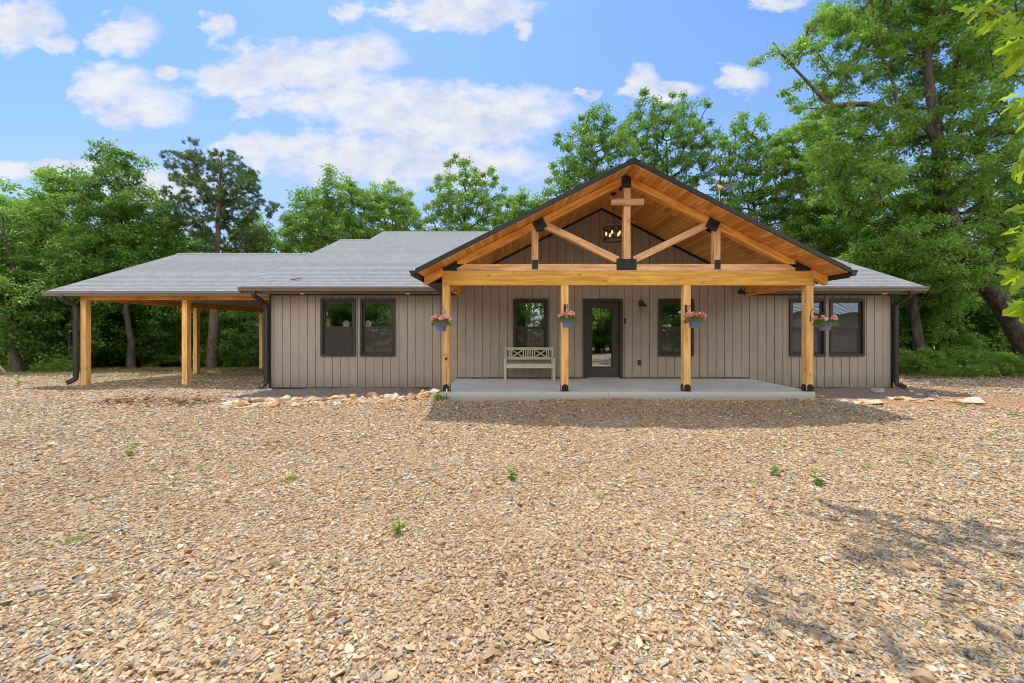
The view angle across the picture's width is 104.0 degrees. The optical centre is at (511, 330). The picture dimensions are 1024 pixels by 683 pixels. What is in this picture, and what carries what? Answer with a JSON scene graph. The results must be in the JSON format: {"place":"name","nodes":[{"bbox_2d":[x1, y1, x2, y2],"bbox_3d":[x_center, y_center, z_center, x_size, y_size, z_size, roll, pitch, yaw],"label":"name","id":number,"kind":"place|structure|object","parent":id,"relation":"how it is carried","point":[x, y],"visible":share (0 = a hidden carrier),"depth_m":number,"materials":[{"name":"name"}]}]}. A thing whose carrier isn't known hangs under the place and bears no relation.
{"place":"outdoors","nodes":[
{"label":"outdoors","id":0,"kind":"place"},
{"bbox_2d":[0,364,1023,682],"bbox_3d":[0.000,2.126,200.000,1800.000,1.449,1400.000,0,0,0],"label":"ground","id":1,"kind":"structure","parent":0,"point":[628,414],"depth_m":3.10,"materials":[{"name":"beige gravel"}]},
{"bbox_2d":[0,351,8,369],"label":"bush","id":2,"kind":"object","parent":1,"relation":"on","point":[3,359],"visible":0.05,"depth_m":18.43,"materials":[{"name":"green plant"}]},
{"bbox_2d":[2,353,45,370],"bbox_3d":[-22.095,1.489,18.455,1.612,1.187,1.888,0,0,28],"label":"bush","id":3,"kind":"object","parent":1,"relation":"on","point":[25,361],"visible":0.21,"depth_m":18.07,"materials":[{"name":"green plant"}]},
{"bbox_2d":[0,266,59,360],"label":"sapling","id":4,"kind":"object","parent":1,"relation":"on","point":[3,310],"visible":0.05,"depth_m":18.04,"materials":[{"name":"green plant"}]},
{"bbox_2d":[0,181,79,371],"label":"oak tree","id":5,"kind":"object","parent":1,"relation":"on","point":[13,263],"visible":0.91,"depth_m":17.51,"materials":[{"name":"green plant"}]},
{"bbox_2d":[2,197,77,270],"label":"woodland tree","id":6,"kind":"object","parent":1,"relation":"on","point":[50,224],"depth_m":24.65,"materials":[{"name":"green plant"}]},
{"bbox_2d":[28,358,65,371],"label":"bush","id":7,"kind":"object","parent":1,"relation":"on","point":[33,367],"visible":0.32,"depth_m":17.50,"materials":[{"name":"green plant"}]},
{"bbox_2d":[0,268,102,363],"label":"sapling","id":8,"kind":"object","parent":1,"relation":"on","point":[47,345],"visible":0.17,"depth_m":18.24,"materials":[{"name":"green plant"}]},
{"bbox_2d":[0,271,106,352],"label":"sapling","id":9,"kind":"object","parent":1,"relation":"on","point":[66,327],"visible":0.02,"depth_m":20.54,"materials":[{"name":"green plant"}]},
{"bbox_2d":[0,164,113,339],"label":"oak tree","id":10,"kind":"object","parent":1,"relation":"on","point":[44,239],"visible":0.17,"depth_m":20.98,"materials":[{"name":"green plant"}]},
{"bbox_2d":[0,248,124,366],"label":"sapling","id":11,"kind":"object","parent":1,"relation":"on","point":[97,319],"visible":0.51,"depth_m":18.10,"materials":[{"name":"green plant"}]},
{"bbox_2d":[45,358,79,371],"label":"bush","id":12,"kind":"object","parent":1,"relation":"on","point":[69,364],"visible":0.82,"depth_m":17.61,"materials":[{"name":"green plant"}]},
{"bbox_2d":[34,353,92,371],"bbox_3d":[-20.248,1.530,18.101,1.493,1.038,1.745,0,0,12],"label":"bush","id":13,"kind":"object","parent":1,"relation":"on","point":[50,367],"visible":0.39,"depth_m":17.67,"materials":[{"name":"green plant"}]},
{"bbox_2d":[18,265,122,362],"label":"sapling","id":14,"kind":"object","parent":1,"relation":"on","point":[66,317],"visible":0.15,"depth_m":19.00,"materials":[{"name":"green plant"}]},
{"bbox_2d":[60,536,83,544],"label":"weed","id":15,"kind":"object","parent":1,"relation":"on","point":[68,540],"visible":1,"depth_m":3.05,"materials":[{"name":"green plant"}]},
{"bbox_2d":[79,354,115,366],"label":"bush","id":16,"kind":"object","parent":1,"relation":"on","point":[105,364],"visible":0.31,"depth_m":22.60,"materials":[{"name":"green plant"}]},
{"bbox_2d":[29,137,190,368],"bbox_3d":[-19.644,-3.582,20.018,5.805,11.466,5.355,0,0,-41],"label":"oak tree","id":17,"kind":"object","parent":1,"relation":"on","point":[112,240],"visible":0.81,"depth_m":19.37,"materials":[{"name":"green plant"}]},
{"bbox_2d":[95,302,152,357],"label":"sapling","id":18,"kind":"object","parent":1,"relation":"on","point":[119,319],"visible":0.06,"depth_m":23.18,"materials":[{"name":"green plant"}]},
{"bbox_2d":[91,303,167,366],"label":"sapling","id":19,"kind":"object","parent":1,"relation":"on","point":[104,327],"visible":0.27,"depth_m":22.47,"materials":[{"name":"green plant"}]},
{"bbox_2d":[99,303,192,366],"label":"sapling","id":20,"kind":"object","parent":1,"relation":"on","point":[145,345],"visible":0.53,"depth_m":22.27,"materials":[{"name":"green plant"}]},
{"bbox_2d":[154,622,166,630],"bbox_3d":[-1.916,1.607,2.176,0.055,0.025,0.052,0,0,15],"label":"edging stone","id":21,"kind":"object","parent":1,"relation":"on","point":[161,625],"visible":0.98,"depth_m":2.17,"materials":[{"name":"beige stone"}]},
{"bbox_2d":[144,349,181,366],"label":"bush","id":22,"kind":"object","parent":1,"relation":"on","point":[162,361],"visible":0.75,"depth_m":22.90,"materials":[{"name":"green plant"}]},
{"bbox_2d":[143,307,200,364],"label":"sapling","id":23,"kind":"object","parent":1,"relation":"on","point":[170,333],"visible":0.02,"depth_m":24.56,"materials":[{"name":"green plant"}]},
{"bbox_2d":[166,354,181,365],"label":"bush","id":24,"kind":"object","parent":1,"relation":"on","point":[178,363],"visible":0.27,"depth_m":23.72,"materials":[{"name":"green plant"}]},
{"bbox_2d":[148,308,208,356],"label":"sapling","id":25,"kind":"object","parent":1,"relation":"on","point":[170,342],"visible":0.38,"depth_m":23.71,"materials":[{"name":"green plant"}]},
{"bbox_2d":[135,219,232,337],"bbox_3d":[-21.770,-2.750,27.025,7.854,10.508,5.412,0,0,0],"label":"hickory tree","id":26,"kind":"object","parent":1,"relation":"on","point":[191,243],"visible":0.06,"depth_m":26.24,"materials":[{"name":"green plant"}]},
{"bbox_2d":[170,309,205,353],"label":"sapling","id":27,"kind":"object","parent":1,"relation":"on","point":[175,350],"visible":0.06,"depth_m":24.46,"materials":[{"name":"green plant"}]},
{"bbox_2d":[178,354,205,365],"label":"bush","id":28,"kind":"object","parent":1,"relation":"on","point":[201,358],"visible":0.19,"depth_m":22.65,"materials":[{"name":"green plant"}]},
{"bbox_2d":[178,307,241,348],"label":"sapling","id":29,"kind":"object","parent":1,"relation":"on","point":[205,323],"visible":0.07,"depth_m":24.09,"materials":[{"name":"green plant"}]},
{"bbox_2d":[191,316,228,352],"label":"sapling","id":30,"kind":"object","parent":1,"relation":"on","point":[201,333],"visible":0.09,"depth_m":24.49,"materials":[{"name":"green plant"}]},
{"bbox_2d":[146,135,284,367],"bbox_3d":[-16.263,-3.962,22.044,6.139,12.341,5.500,0,0,41],"label":"pine tree","id":31,"kind":"object","parent":1,"relation":"on","point":[220,201],"visible":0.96,"depth_m":21.66,"materials":[{"name":"green plant"}]},
{"bbox_2d":[201,351,236,366],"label":"bush","id":32,"kind":"object","parent":1,"relation":"on","point":[223,359],"visible":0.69,"depth_m":22.36,"materials":[{"name":"green plant"}]},
{"bbox_2d":[201,309,256,353],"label":"sapling","id":33,"kind":"object","parent":1,"relation":"on","point":[221,315],"visible":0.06,"depth_m":23.57,"materials":[{"name":"green plant"}]},
{"bbox_2d":[200,310,258,365],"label":"sapling","id":34,"kind":"object","parent":1,"relation":"on","point":[232,324],"visible":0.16,"depth_m":23.17,"materials":[{"name":"green plant"}]},
{"bbox_2d":[211,310,258,365],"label":"sapling","id":35,"kind":"object","parent":1,"relation":"on","point":[248,344],"visible":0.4,"depth_m":22.19,"materials":[{"name":"green plant"}]},
{"bbox_2d":[231,346,258,366],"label":"bush","id":36,"kind":"object","parent":1,"relation":"on","point":[252,363],"visible":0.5,"depth_m":22.52,"materials":[{"name":"green plant"}]},
{"bbox_2d":[210,212,281,252],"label":"woodland tree","id":37,"kind":"object","parent":1,"relation":"on","point":[268,226],"visible":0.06,"depth_m":28.42,"materials":[{"name":"green plant"}]},
{"bbox_2d":[221,223,313,252],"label":"hickory tree","id":38,"kind":"object","parent":1,"relation":"on","point":[285,248],"visible":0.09,"depth_m":28.41,"materials":[{"name":"green plant"}]},
{"bbox_2d":[280,474,299,481],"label":"weed","id":39,"kind":"object","parent":1,"relation":"on","point":[293,478],"visible":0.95,"depth_m":4.24,"materials":[{"name":"green plant"}]},
{"bbox_2d":[277,163,376,252],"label":"oak tree","id":40,"kind":"object","parent":1,"relation":"on","point":[327,222],"visible":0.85,"depth_m":25.03,"materials":[{"name":"green plant"}]},
{"bbox_2d":[213,385,441,401],"bbox_3d":[-4.199,1.535,9.860,5.402,0.225,1.720,0,0,0],"label":"soil bed","id":41,"kind":"object","parent":1,"relation":"on","point":[307,393],"visible":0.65,"depth_m":9.93,"materials":[{"name":"brown soil"}]},
{"bbox_2d":[384,669,398,681],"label":"edging stone","id":42,"kind":"object","parent":1,"relation":"on","point":[390,675],"visible":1,"depth_m":1.83,"materials":[{"name":"beige stone"}]},
{"bbox_2d":[356,178,427,238],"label":"oak tree","id":43,"kind":"object","parent":1,"relation":"on","point":[399,217],"visible":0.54,"depth_m":27.37,"materials":[{"name":"green plant"}]},
{"bbox_2d":[391,516,406,533],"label":"weed","id":44,"kind":"object","parent":1,"relation":"on","point":[395,528],"visible":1,"depth_m":3.14,"materials":[{"name":"green plant"}]},
{"bbox_2d":[433,539,444,545],"bbox_3d":[-0.537,1.565,2.968,0.104,0.049,0.077,0,10,16],"label":"edging stone","id":45,"kind":"object","parent":1,"relation":"on","point":[438,542],"visible":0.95,"depth_m":2.94,"materials":[{"name":"beige stone"}]},
{"bbox_2d":[432,392,448,399],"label":"grass tuft","id":46,"kind":"object","parent":1,"relation":"on","point":[437,397],"visible":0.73,"depth_m":8.36,"materials":[{"name":"green plant"}]},
{"bbox_2d":[420,152,515,230],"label":"oak tree","id":47,"kind":"object","parent":1,"relation":"on","point":[457,199],"visible":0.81,"depth_m":26.32,"materials":[{"name":"green plant"}]},
{"bbox_2d":[41,157,929,390],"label":"house","id":48,"kind":"structure","parent":1,"relation":"on","point":[755,291],"depth_m":10.74,"materials":[{"name":"beige wood"}]},
{"bbox_2d":[320,299,355,355],"bbox_3d":[-4.660,-0.095,10.765,0.940,1.540,0.130,0,0,0],"label":"window","id":49,"kind":"structure","parent":48,"relation":"in","point":[334,341],"depth_m":10.76,"materials":[{"name":"black glass"}]},
{"bbox_2d":[360,299,394,355],"bbox_3d":[-3.600,-0.095,10.765,0.940,1.540,0.130,0,0,0],"label":"window","id":50,"kind":"structure","parent":48,"relation":"in","point":[374,341],"depth_m":10.76,"materials":[{"name":"black glass"}]},
{"bbox_2d":[513,299,547,355],"bbox_3d":[0.502,-0.095,10.765,0.945,1.540,0.130,0,0,0],"label":"window","id":51,"kind":"structure","parent":48,"relation":"in","point":[522,336],"depth_m":10.76,"materials":[{"name":"brown metal"}]},
{"bbox_2d":[583,299,622,378],"bbox_3d":[2.438,0.204,10.745,1.047,2.138,0.169,0,0,0],"label":"door","id":52,"kind":"structure","parent":48,"relation":"in","point":[602,318],"depth_m":10.76,"materials":[{"name":"black glass"}]},
{"bbox_2d":[603,193,621,242],"bbox_3d":[2.405,-2.708,9.500,0.490,1.124,0.490,0,0,0],"label":"chandelier","id":53,"kind":"object","parent":48,"relation":"hanging from","point":[612,228],"visible":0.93,"depth_m":9.47,"materials":[{"name":"black metal"}]},
{"bbox_2d":[658,299,693,355],"bbox_3d":[4.400,-0.095,10.765,0.940,1.540,0.130,0,0,0],"label":"window","id":54,"kind":"structure","parent":48,"relation":"in","point":[669,338],"depth_m":10.76,"materials":[{"name":"black glass"}]},
{"bbox_2d":[714,182,740,200],"bbox_3d":[7.173,-3.715,13.475,0.913,2.541,0.851,0,0,0],"label":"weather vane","id":55,"kind":"object","parent":48,"relation":"on","point":[719,187],"visible":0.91,"depth_m":13.39,"materials":[{"name":"grey metal"}]},
{"bbox_2d":[789,299,825,355],"bbox_3d":[7.920,-0.095,10.765,0.960,1.540,0.130,0,0,0],"label":"window","id":56,"kind":"structure","parent":48,"relation":"in","point":[795,333],"depth_m":10.75,"materials":[{"name":"black glass"}]},
{"bbox_2d":[829,299,864,355],"bbox_3d":[8.985,-0.095,10.765,0.930,1.540,0.130,0,0,0],"label":"window","id":57,"kind":"structure","parent":48,"relation":"in","point":[843,341],"depth_m":10.76,"materials":[{"name":"black glass"}]},
{"bbox_3d":[-1.420,-0.343,8.214,0.024,0.326,0.409,0,0,0],"label":"plant hook","id":58,"kind":"object","parent":48,"relation":"attached to","visible":0},
{"bbox_2d":[430,313,451,330],"bbox_3d":[-1.417,-0.201,8.023,0.440,0.401,0.462,0,0,0],"label":"hanging basket","id":59,"kind":"object","parent":58,"relation":"hanging from","point":[439,323],"visible":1,"depth_m":7.94,"materials":[{"name":"blue plant"}]},
{"bbox_3d":[1.110,-0.440,8.207,0.040,0.240,0.426,0,0,0],"label":"plant hook","id":60,"kind":"object","parent":48,"relation":"attached to","visible":0},
{"bbox_2d":[556,309,577,327],"bbox_3d":[1.105,-0.271,8.036,0.424,0.401,0.431,0,0,-42],"label":"hanging basket","id":61,"kind":"object","parent":60,"relation":"hanging from","point":[568,321],"visible":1,"depth_m":7.94,"materials":[{"name":"blue plant"}]},
{"bbox_3d":[3.660,-0.430,8.207,0.040,0.240,0.426,0,0,0],"label":"plant hook","id":62,"kind":"object","parent":48,"relation":"attached to","visible":0},
{"bbox_2d":[682,309,706,327],"bbox_3d":[3.666,-0.261,8.024,0.448,0.401,0.439,0,0,0],"label":"hanging basket","id":63,"kind":"object","parent":62,"relation":"hanging from","point":[695,320],"visible":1,"depth_m":7.95,"materials":[{"name":"blue plant"}]},
{"bbox_3d":[6.280,-0.353,8.214,0.024,0.326,0.409,0,0,0],"label":"plant hook","id":64,"kind":"object","parent":48,"relation":"attached to","visible":0},
{"bbox_2d":[811,312,837,330],"bbox_3d":[6.273,-0.210,8.038,0.448,0.401,0.442,0,0,28],"label":"hanging basket","id":65,"kind":"object","parent":64,"relation":"hanging from","point":[823,322],"visible":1,"depth_m":7.95,"materials":[{"name":"blue plant"}]},
{"bbox_2d":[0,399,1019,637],"bbox_3d":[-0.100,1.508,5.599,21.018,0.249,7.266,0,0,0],"label":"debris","id":66,"kind":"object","parent":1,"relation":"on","point":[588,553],"visible":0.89,"depth_m":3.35,"materials":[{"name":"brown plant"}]},
{"bbox_2d":[0,365,1023,379],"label":"grass","id":67,"kind":"structure","parent":1,"relation":"on","point":[97,369],"depth_m":16.60,"materials":[{"name":"green plant"}]},
{"bbox_2d":[0,368,1023,407],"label":"leaf litter","id":68,"kind":"object","parent":1,"relation":"on","point":[183,400],"visible":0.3,"depth_m":9.12,"materials":[{"name":"brown plant"}]},
{"bbox_2d":[506,464,518,479],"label":"weed","id":69,"kind":"object","parent":1,"relation":"on","point":[512,473],"visible":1,"depth_m":4.28,"materials":[{"name":"green plant"}]},
{"bbox_2d":[485,185,549,228],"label":"hickory tree","id":70,"kind":"object","parent":1,"relation":"on","point":[520,201],"visible":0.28,"depth_m":30.26,"materials":[{"name":"green plant"}]},
{"bbox_2d":[532,628,549,641],"bbox_3d":[0.146,1.558,2.058,0.065,0.051,0.114,8,-3,-22],"label":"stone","id":71,"kind":"object","parent":1,"relation":"on","point":[540,634],"visible":0.98,"depth_m":2.04,"materials":[{"name":"beige stone"}]},
{"bbox_2d":[535,99,648,203],"bbox_3d":[4.847,-5.678,24.144,6.878,15.793,5.463,0,0,0],"label":"oak tree","id":72,"kind":"object","parent":1,"relation":"on","point":[585,151],"visible":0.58,"depth_m":23.18,"materials":[{"name":"green plant"}]},
{"bbox_2d":[441,379,814,400],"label":"porch floor","id":73,"kind":"structure","parent":1,"relation":"on","point":[547,389],"depth_m":8.57,"materials":[{"name":"concrete"}]},
{"bbox_2d":[504,347,555,381],"bbox_3d":[0.448,0.845,10.325,1.305,0.860,0.530,0,0,0],"label":"garden bench","id":74,"kind":"object","parent":73,"relation":"on","point":[551,365],"visible":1,"depth_m":10.54,"materials":[{"name":"green paint"}]},
{"bbox_2d":[615,86,723,189],"bbox_3d":[9.158,-6.228,24.547,7.317,17.239,5.903,0,0,0],"label":"oak tree","id":75,"kind":"object","parent":1,"relation":"on","point":[684,162],"visible":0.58,"depth_m":23.82,"materials":[{"name":"green plant"}]},
{"bbox_2d":[697,108,834,242],"bbox_3d":[14.448,-5.126,23.081,7.617,14.890,4.871,0,0,0],"label":"oak tree","id":76,"kind":"object","parent":1,"relation":"on","point":[747,197],"visible":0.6,"depth_m":22.39,"materials":[{"name":"green plant"}]},
{"bbox_2d":[807,469,825,484],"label":"weed","id":77,"kind":"object","parent":1,"relation":"on","point":[818,480],"visible":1,"depth_m":4.11,"materials":[{"name":"green plant"}]},
{"bbox_2d":[756,101,886,267],"bbox_3d":[17.477,-4.900,21.537,8.236,14.319,4.924,0,0,0],"label":"oak tree","id":78,"kind":"object","parent":1,"relation":"on","point":[797,227],"visible":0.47,"depth_m":20.94,"materials":[{"name":"green plant"}]},
{"bbox_2d":[864,399,883,404],"bbox_3d":[7.907,1.566,8.784,0.262,0.161,0.484,-5,-1,6],"label":"edging stone","id":79,"kind":"object","parent":1,"relation":"on","point":[874,402],"visible":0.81,"depth_m":8.68,"materials":[{"name":"beige stone"}]},
{"bbox_2d":[870,388,884,391],"bbox_3d":[9.292,1.536,10.158,0.283,0.174,0.341,-15,-8,32],"label":"edging stone","id":80,"kind":"object","parent":1,"relation":"on","point":[877,389],"visible":0.76,"depth_m":10.10,"materials":[{"name":"grey stone"}]},
{"bbox_2d":[813,387,950,399],"bbox_3d":[8.336,1.522,9.985,3.927,0.280,1.470,0,0,0],"label":"soil bed","id":81,"kind":"object","parent":1,"relation":"on","point":[856,393],"visible":0.61,"depth_m":9.87,"materials":[{"name":"brown soil"}]},
{"bbox_2d":[746,0,1023,359],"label":"oak tree","id":82,"kind":"object","parent":1,"relation":"on","point":[939,186],"visible":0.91,"depth_m":15.25,"materials":[{"name":"green plant"}]},
{"bbox_2d":[901,561,917,570],"bbox_3d":[2.723,1.616,2.736,0.054,0.056,0.099,5,-1,-16],"label":"rock","id":83,"kind":"object","parent":1,"relation":"on","point":[907,565],"visible":0.94,"depth_m":2.73,"materials":[{"name":"beige stone"}]},
{"bbox_2d":[836,203,988,353],"bbox_3d":[16.812,-1.851,17.128,5.823,7.571,3.396,0,0,0],"label":"hickory tree","id":84,"kind":"object","parent":1,"relation":"on","point":[894,265],"visible":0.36,"depth_m":16.82,"materials":[{"name":"green plant"}]},
{"bbox_2d":[899,352,934,374],"bbox_3d":[15.833,1.383,15.671,1.885,1.099,1.352,0,0,-5],"label":"bush","id":85,"kind":"object","parent":1,"relation":"on","point":[904,368],"visible":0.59,"depth_m":15.64,"materials":[{"name":"green plant"}]},
{"bbox_2d":[907,668,934,682],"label":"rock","id":86,"kind":"object","parent":1,"relation":"on","point":[921,675],"visible":0.96,"depth_m":1.83,"materials":[{"name":"beige stone"}]},
{"bbox_2d":[893,281,950,348],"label":"sapling","id":87,"kind":"object","parent":1,"relation":"on","point":[894,296],"visible":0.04,"depth_m":19.04,"materials":[{"name":"green plant"}]},
{"bbox_2d":[904,347,945,372],"bbox_3d":[17.333,1.319,16.381,2.182,1.372,1.862,0,0,26],"label":"bush","id":88,"kind":"object","parent":1,"relation":"on","point":[928,350],"visible":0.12,"depth_m":16.21,"materials":[{"name":"green plant"}]},
{"bbox_2d":[900,347,959,375],"bbox_3d":[16.466,1.305,16.048,1.641,1.334,2.288,0,0,-35],"label":"bush","id":89,"kind":"object","parent":1,"relation":"on","point":[939,354],"visible":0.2,"depth_m":15.59,"materials":[{"name":"green plant"}]},
{"bbox_2d":[893,295,969,350],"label":"sapling","id":90,"kind":"object","parent":1,"relation":"on","point":[932,332],"visible":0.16,"depth_m":18.31,"materials":[{"name":"green plant"}]},
{"bbox_2d":[893,282,972,349],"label":"sapling","id":91,"kind":"object","parent":1,"relation":"on","point":[934,320],"visible":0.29,"depth_m":17.93,"materials":[{"name":"green plant"}]},
{"bbox_2d":[914,363,955,376],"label":"bush","id":92,"kind":"object","parent":1,"relation":"on","point":[932,370],"visible":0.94,"depth_m":14.78,"materials":[{"name":"green plant"}]},
{"bbox_2d":[902,351,971,376],"bbox_3d":[16.382,1.353,15.368,1.693,1.177,1.978,0,0,5],"label":"bush","id":93,"kind":"object","parent":1,"relation":"on","point":[926,360],"visible":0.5,"depth_m":15.21,"materials":[{"name":"green plant"}]},
{"bbox_2d":[896,258,1011,354],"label":"sapling","id":94,"kind":"object","parent":1,"relation":"on","point":[970,341],"visible":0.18,"depth_m":17.88,"materials":[{"name":"green plant"}]},
{"bbox_2d":[934,348,977,364],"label":"bush","id":95,"kind":"object","parent":1,"relation":"on","point":[949,352],"visible":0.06,"depth_m":15.94,"materials":[{"name":"green plant"}]},
{"bbox_2d":[921,349,994,375],"bbox_3d":[17.031,1.311,15.284,2.211,1.289,1.586,0,0,3],"label":"bush","id":96,"kind":"object","parent":1,"relation":"on","point":[973,358],"visible":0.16,"depth_m":14.94,"materials":[{"name":"green plant"}]},
{"bbox_2d":[942,344,986,353],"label":"bush","id":97,"kind":"object","parent":1,"relation":"on","point":[963,347],"visible":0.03,"depth_m":17.04,"materials":[{"name":"green plant"}]},
{"bbox_2d":[957,399,985,404],"bbox_3d":[10.038,1.545,8.744,0.259,0.095,0.450,-16,7,-26],"label":"edging stone","id":98,"kind":"object","parent":1,"relation":"on","point":[975,401],"visible":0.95,"depth_m":8.68,"materials":[{"name":"beige stone"}]},
{"bbox_2d":[937,349,1017,377],"bbox_3d":[16.867,1.287,14.551,2.182,1.299,1.868,0,0,-15],"label":"bush","id":99,"kind":"object","parent":1,"relation":"on","point":[975,368],"visible":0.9,"depth_m":14.39,"materials":[{"name":"green plant"}]},
{"bbox_2d":[945,265,1021,353],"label":"sapling","id":100,"kind":"object","parent":1,"relation":"on","point":[981,322],"visible":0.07,"depth_m":19.80,"materials":[{"name":"green plant"}]},
{"bbox_2d":[954,268,1015,355],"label":"sapling","id":101,"kind":"object","parent":1,"relation":"on","point":[992,321],"visible":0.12,"depth_m":19.72,"materials":[{"name":"green plant"}]},
{"bbox_2d":[951,0,1023,323],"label":"maple tree","id":102,"kind":"object","parent":1,"relation":"on","point":[1013,59],"visible":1,"depth_m":3.07,"materials":[{"name":"green plant"}]},
{"bbox_2d":[976,359,1010,375],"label":"bush","id":103,"kind":"object","parent":1,"relation":"on","point":[998,361],"visible":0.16,"depth_m":14.50,"materials":[{"name":"green plant"}]},
{"bbox_2d":[967,280,1023,356],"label":"sapling","id":104,"kind":"object","parent":1,"relation":"on","point":[1020,293],"visible":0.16,"depth_m":19.29,"materials":[{"name":"green plant"}]},
{"bbox_2d":[980,222,1023,271],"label":"woodland tree","id":105,"kind":"object","parent":1,"relation":"on","point":[1013,266],"visible":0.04,"depth_m":22.17,"materials":[{"name":"green plant"}]},
{"bbox_2d":[984,351,1023,375],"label":"bush","id":106,"kind":"object","parent":1,"relation":"on","point":[1014,357],"visible":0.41,"depth_m":14.16,"materials":[{"name":"green plant"}]},
{"bbox_2d":[0,0,1023,258],"label":"sky","id":107,"kind":"structure","parent":0,"point":[377,90],"materials":[{"name":"blue"}]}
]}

